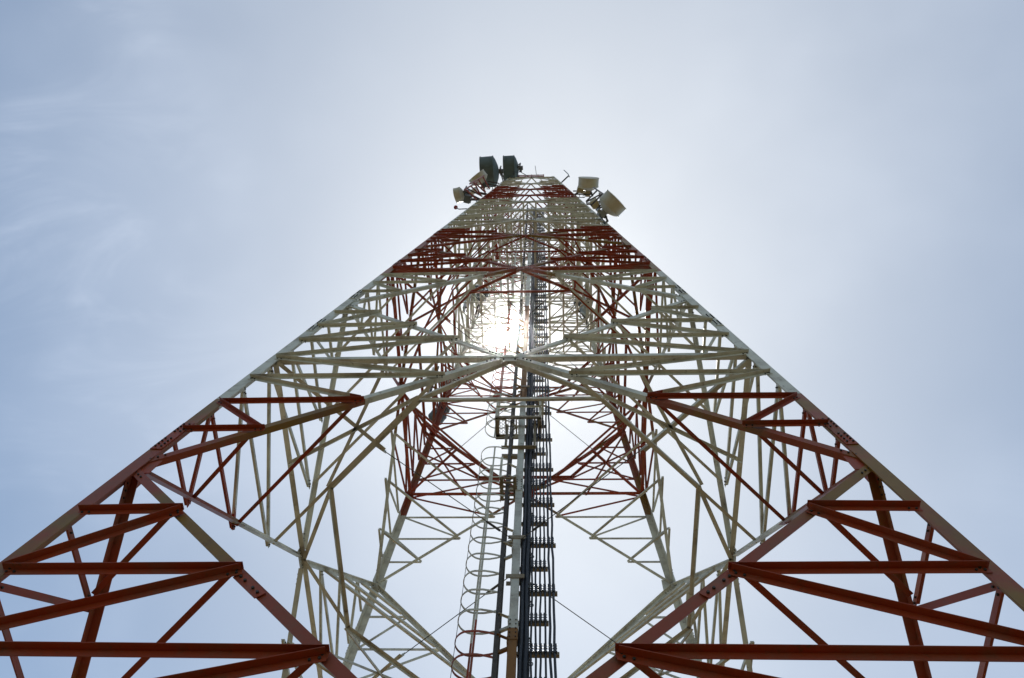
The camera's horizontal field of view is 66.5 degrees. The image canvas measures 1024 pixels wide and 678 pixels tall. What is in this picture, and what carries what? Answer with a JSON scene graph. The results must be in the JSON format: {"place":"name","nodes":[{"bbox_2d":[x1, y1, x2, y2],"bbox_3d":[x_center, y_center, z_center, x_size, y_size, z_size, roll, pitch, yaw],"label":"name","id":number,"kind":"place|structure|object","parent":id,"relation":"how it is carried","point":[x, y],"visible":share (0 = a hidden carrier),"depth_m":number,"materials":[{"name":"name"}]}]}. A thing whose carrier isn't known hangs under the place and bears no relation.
{"place":"outdoors","nodes":[
{"label":"outdoors","id":0,"kind":"place"},
{"bbox_2d":[0,0,1023,677],"label":"sky","id":1,"kind":"structure","parent":0,"point":[188,188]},
{"bbox_3d":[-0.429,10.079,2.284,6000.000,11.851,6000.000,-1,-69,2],"label":"ground","id":2,"kind":"structure","parent":0,"visible":0},
{"bbox_2d":[0,176,1023,677],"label":"lattice tower","id":3,"kind":"structure","parent":2,"relation":"on","point":[644,654],"depth_m":14.72,"materials":[{"name":"red metal"}]},
{"bbox_2d":[428,394,449,424],"bbox_3d":[-2.947,3.068,32.817,0.704,1.914,1.186,34,-72,-10],"label":"drum antenna","id":4,"kind":"object","parent":3,"relation":"attached to","point":[444,417],"visible":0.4,"depth_m":32.91,"materials":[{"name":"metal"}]},
{"bbox_2d":[376,446,511,538],"bbox_3d":[-1.369,3.274,16.434,3.754,0.627,0.056,42,-74,-13],"label":"tie wire","id":5,"kind":"object","parent":3,"relation":"attached to","point":[487,522],"visible":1,"depth_m":16.50,"materials":[{"name":"metal"}]},
{"bbox_2d":[398,578,507,659],"bbox_3d":[-1.312,6.090,17.017,0.056,0.523,3.753,42,-74,-13],"label":"tie wire","id":6,"kind":"object","parent":3,"relation":"attached to","point":[492,588],"visible":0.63,"depth_m":17.03,"materials":[{"name":"metal"}]},
{"bbox_2d":[462,295,470,311],"bbox_3d":[-2.195,-1.751,38.137,0.268,2.470,0.320,-1,-69,2],"label":"panel antenna","id":7,"kind":"object","parent":3,"relation":"attached to","point":[464,307],"visible":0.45,"depth_m":37.52,"materials":[{"name":"metal"}]},
{"bbox_2d":[453,186,481,202],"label":"drum antenna","id":8,"kind":"object","parent":3,"relation":"attached to","point":[459,193],"visible":0.89,"depth_m":42.12,"materials":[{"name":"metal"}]},
{"bbox_2d":[463,193,479,203],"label":"radio box","id":9,"kind":"object","parent":3,"relation":"attached to","point":[468,198],"visible":0.88,"depth_m":41.56,"materials":[{"name":"metal"}]},
{"bbox_2d":[464,175,489,199],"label":"outrigger frame","id":10,"kind":"object","parent":3,"relation":"attached to","point":[478,191],"visible":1,"depth_m":42.72,"materials":[{"name":"red paint"}]},
{"bbox_2d":[470,187,486,194],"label":"radio box","id":11,"kind":"object","parent":10,"relation":"attached to","point":[482,193],"visible":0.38,"depth_m":44.02,"materials":[{"name":"metal"}]},
{"bbox_2d":[475,284,488,317],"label":"drum antenna","id":12,"kind":"object","parent":3,"relation":"attached to","point":[477,295],"visible":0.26,"depth_m":40.45,"materials":[{"name":"metal"}]},
{"bbox_2d":[445,319,520,377],"bbox_3d":[-0.892,0.327,24.778,3.229,0.630,0.056,42,-73,-13],"label":"tie wire","id":13,"kind":"object","parent":3,"relation":"attached to","point":[507,367],"visible":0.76,"depth_m":24.66,"materials":[{"name":"metal"}]},
{"bbox_2d":[469,169,498,189],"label":"drum antenna","id":14,"kind":"object","parent":3,"relation":"attached to","point":[478,175],"visible":0.85,"depth_m":48.74,"materials":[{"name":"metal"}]},
{"bbox_2d":[457,404,511,450],"bbox_3d":[-0.844,2.795,25.234,0.056,0.526,3.228,42,-74,-13],"label":"tie wire","id":15,"kind":"object","parent":3,"relation":"attached to","point":[482,428],"visible":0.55,"depth_m":25.30,"materials":[{"name":"metal"}]},
{"bbox_2d":[479,155,505,188],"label":"drum antenna","id":16,"kind":"object","parent":3,"relation":"attached to","point":[489,166],"visible":0.73,"depth_m":51.21,"materials":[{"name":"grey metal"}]},
{"bbox_2d":[481,279,524,314],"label":"tie wire","id":17,"kind":"object","parent":3,"relation":"attached to","point":[507,300],"visible":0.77,"depth_m":31.09,"materials":[{"name":"metal"}]},
{"bbox_2d":[503,155,522,180],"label":"drum antenna","id":18,"kind":"object","parent":3,"relation":"attached to","point":[512,167],"visible":0.84,"depth_m":53.72,"materials":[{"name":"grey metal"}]},
{"bbox_2d":[517,167,543,176],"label":"top frame","id":19,"kind":"object","parent":3,"relation":"on","point":[531,175],"visible":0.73,"depth_m":55.08,"materials":[{"name":"red paint"}]},
{"bbox_2d":[529,273,575,314],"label":"tie wire","id":20,"kind":"object","parent":3,"relation":"attached to","point":[547,298],"visible":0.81,"depth_m":31.04,"materials":[{"name":"metal"}]},
{"bbox_2d":[527,317,598,377],"bbox_3d":[1.577,0.297,24.681,0.056,0.630,3.201,42,-73,-13],"label":"tie wire","id":21,"kind":"object","parent":3,"relation":"attached to","point":[568,342],"visible":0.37,"depth_m":24.34,"materials":[{"name":"metal"}]},
{"bbox_2d":[535,404,596,452],"bbox_3d":[1.625,2.765,25.137,3.200,0.526,0.056,42,-74,-13],"label":"tie wire","id":22,"kind":"object","parent":3,"relation":"attached to","point":[572,433],"visible":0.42,"depth_m":25.31,"materials":[{"name":"metal"}]},
{"bbox_2d":[530,582,615,642],"bbox_3d":[1.528,6.056,16.906,3.725,0.523,0.056,42,-74,-13],"label":"tie wire","id":23,"kind":"object","parent":3,"relation":"attached to","point":[578,616],"visible":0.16,"depth_m":16.85,"materials":[{"name":"metal"}]},
{"bbox_2d":[575,187,583,194],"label":"radio box","id":24,"kind":"object","parent":3,"relation":"attached to","point":[580,189],"visible":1,"depth_m":42.20,"materials":[{"name":"metal"}]},
{"bbox_2d":[573,298,592,324],"bbox_3d":[3.543,-1.569,39.646,0.903,1.914,1.041,19,-70,-5],"label":"drum antenna","id":25,"kind":"object","parent":3,"relation":"attached to","point":[582,309],"visible":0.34,"depth_m":39.51,"materials":[{"name":"metal"}]},
{"bbox_2d":[521,444,648,538],"bbox_3d":[1.471,3.239,16.323,0.056,0.627,3.726,42,-74,-13],"label":"tie wire","id":26,"kind":"object","parent":3,"relation":"attached to","point":[544,521],"visible":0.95,"depth_m":16.32,"materials":[{"name":"metal"}]},
{"bbox_2d":[573,176,598,197],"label":"drum antenna","id":27,"kind":"object","parent":3,"relation":"attached to","point":[587,184],"visible":0.93,"depth_m":42.96,"materials":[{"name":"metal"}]},
{"bbox_2d":[586,197,598,208],"bbox_3d":[3.966,-6.599,38.259,0.562,0.500,0.438,-30,-73,12],"label":"radio box","id":28,"kind":"object","parent":3,"relation":"attached to","point":[595,205],"visible":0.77,"depth_m":38.05,"materials":[{"name":"metal"}]},
{"bbox_2d":[586,187,603,209],"bbox_3d":[4.207,-6.692,37.852,0.508,5.209,1.337,42,-74,-13],"label":"outrigger frame","id":29,"kind":"object","parent":3,"relation":"attached to","point":[600,193],"visible":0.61,"depth_m":38.86,"materials":[{"name":"metal"}]},
{"bbox_2d":[596,189,625,223],"bbox_3d":[3.990,-5.373,32.348,1.139,1.882,1.134,42,-74,-13],"label":"drum antenna","id":30,"kind":"object","parent":3,"relation":"attached to","point":[610,203],"visible":0.98,"depth_m":32.11,"materials":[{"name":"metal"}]},
{"bbox_2d":[506,207,532,677],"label":"mast","id":31,"kind":"object","parent":2,"relation":"on","point":[515,576],"visible":0.92,"depth_m":17.39,"materials":[{"name":"metal"}]},
{"bbox_2d":[450,205,529,677],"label":"caged ladder","id":32,"kind":"object","parent":31,"relation":"attached to","point":[497,632],"visible":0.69,"depth_m":17.64,"materials":[{"name":"metal"}]},
{"bbox_2d":[499,457,516,501],"bbox_3d":[-0.069,3.518,19.536,0.446,1.080,0.700,-1,-69,2],"label":"step landing","id":33,"kind":"object","parent":31,"relation":"attached to","point":[502,482],"visible":0.82,"depth_m":19.08,"materials":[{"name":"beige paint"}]},
{"bbox_2d":[495,401,543,458],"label":"rest platform","id":34,"kind":"structure","parent":31,"relation":"attached to","point":[506,431],"depth_m":22.27,"materials":[{"name":"beige paint"}]},
{"bbox_2d":[517,232,532,671],"bbox_3d":[0.581,0.765,27.207,0.072,52.801,0.071,-1,-69,2],"label":"trunk cable","id":35,"kind":"object","parent":31,"relation":"attached to","point":[522,534],"visible":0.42,"depth_m":16.59,"materials":[{"name":"black rubber"}]},
{"bbox_2d":[517,211,534,677],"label":"trunk cable","id":36,"kind":"object","parent":31,"relation":"attached to","point":[520,655],"visible":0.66,"depth_m":17.68,"materials":[{"name":"black rubber"}]},
{"bbox_2d":[522,212,534,677],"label":"trunk cable","id":37,"kind":"object","parent":31,"relation":"attached to","point":[526,528],"visible":0.35,"depth_m":17.56,"materials":[{"name":"black rubber"}]},
{"bbox_2d":[523,256,535,677],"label":"trunk cable","id":38,"kind":"object","parent":31,"relation":"attached to","point":[528,585],"visible":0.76,"depth_m":17.52,"materials":[{"name":"black rubber"}]},
{"bbox_2d":[517,213,559,657],"bbox_3d":[0.964,0.354,28.346,0.772,50.087,0.075,-1,-69,2],"label":"cable rack","id":39,"kind":"object","parent":31,"relation":"attached to","point":[547,593],"visible":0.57,"depth_m":19.45,"materials":[{"name":"grey metal"}]},
{"bbox_2d":[527,289,535,677],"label":"trunk cable","id":40,"kind":"object","parent":39,"relation":"attached to","point":[528,665],"visible":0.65,"depth_m":16.77,"materials":[{"name":"black rubber"}]},
{"bbox_2d":[529,212,537,677],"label":"feeder cable","id":41,"kind":"object","parent":39,"relation":"attached to","point":[531,617],"visible":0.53,"depth_m":17.42,"materials":[{"name":"black rubber"}]},
{"bbox_2d":[533,214,538,677],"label":"feeder cable","id":42,"kind":"object","parent":39,"relation":"hanging from","point":[535,648],"visible":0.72,"depth_m":17.97,"materials":[{"name":"black rubber"}]},
{"bbox_2d":[538,211,542,677],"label":"feeder cable","id":43,"kind":"object","parent":39,"relation":"hanging from","point":[540,645],"visible":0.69,"depth_m":17.39,"materials":[{"name":"black rubber"}]},
{"bbox_2d":[540,212,547,677],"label":"feeder cable","id":44,"kind":"object","parent":39,"relation":"hanging from","point":[545,648],"visible":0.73,"depth_m":17.76,"materials":[{"name":"black rubber"}]},
{"bbox_2d":[542,212,552,677],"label":"feeder cable","id":45,"kind":"object","parent":39,"relation":"hanging from","point":[550,648],"visible":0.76,"depth_m":17.77,"materials":[{"name":"black rubber"}]},
{"bbox_2d":[543,212,556,677],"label":"feeder cable","id":46,"kind":"object","parent":39,"relation":"hanging from","point":[553,590],"visible":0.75,"depth_m":17.79,"materials":[{"name":"black rubber"}]}
]}

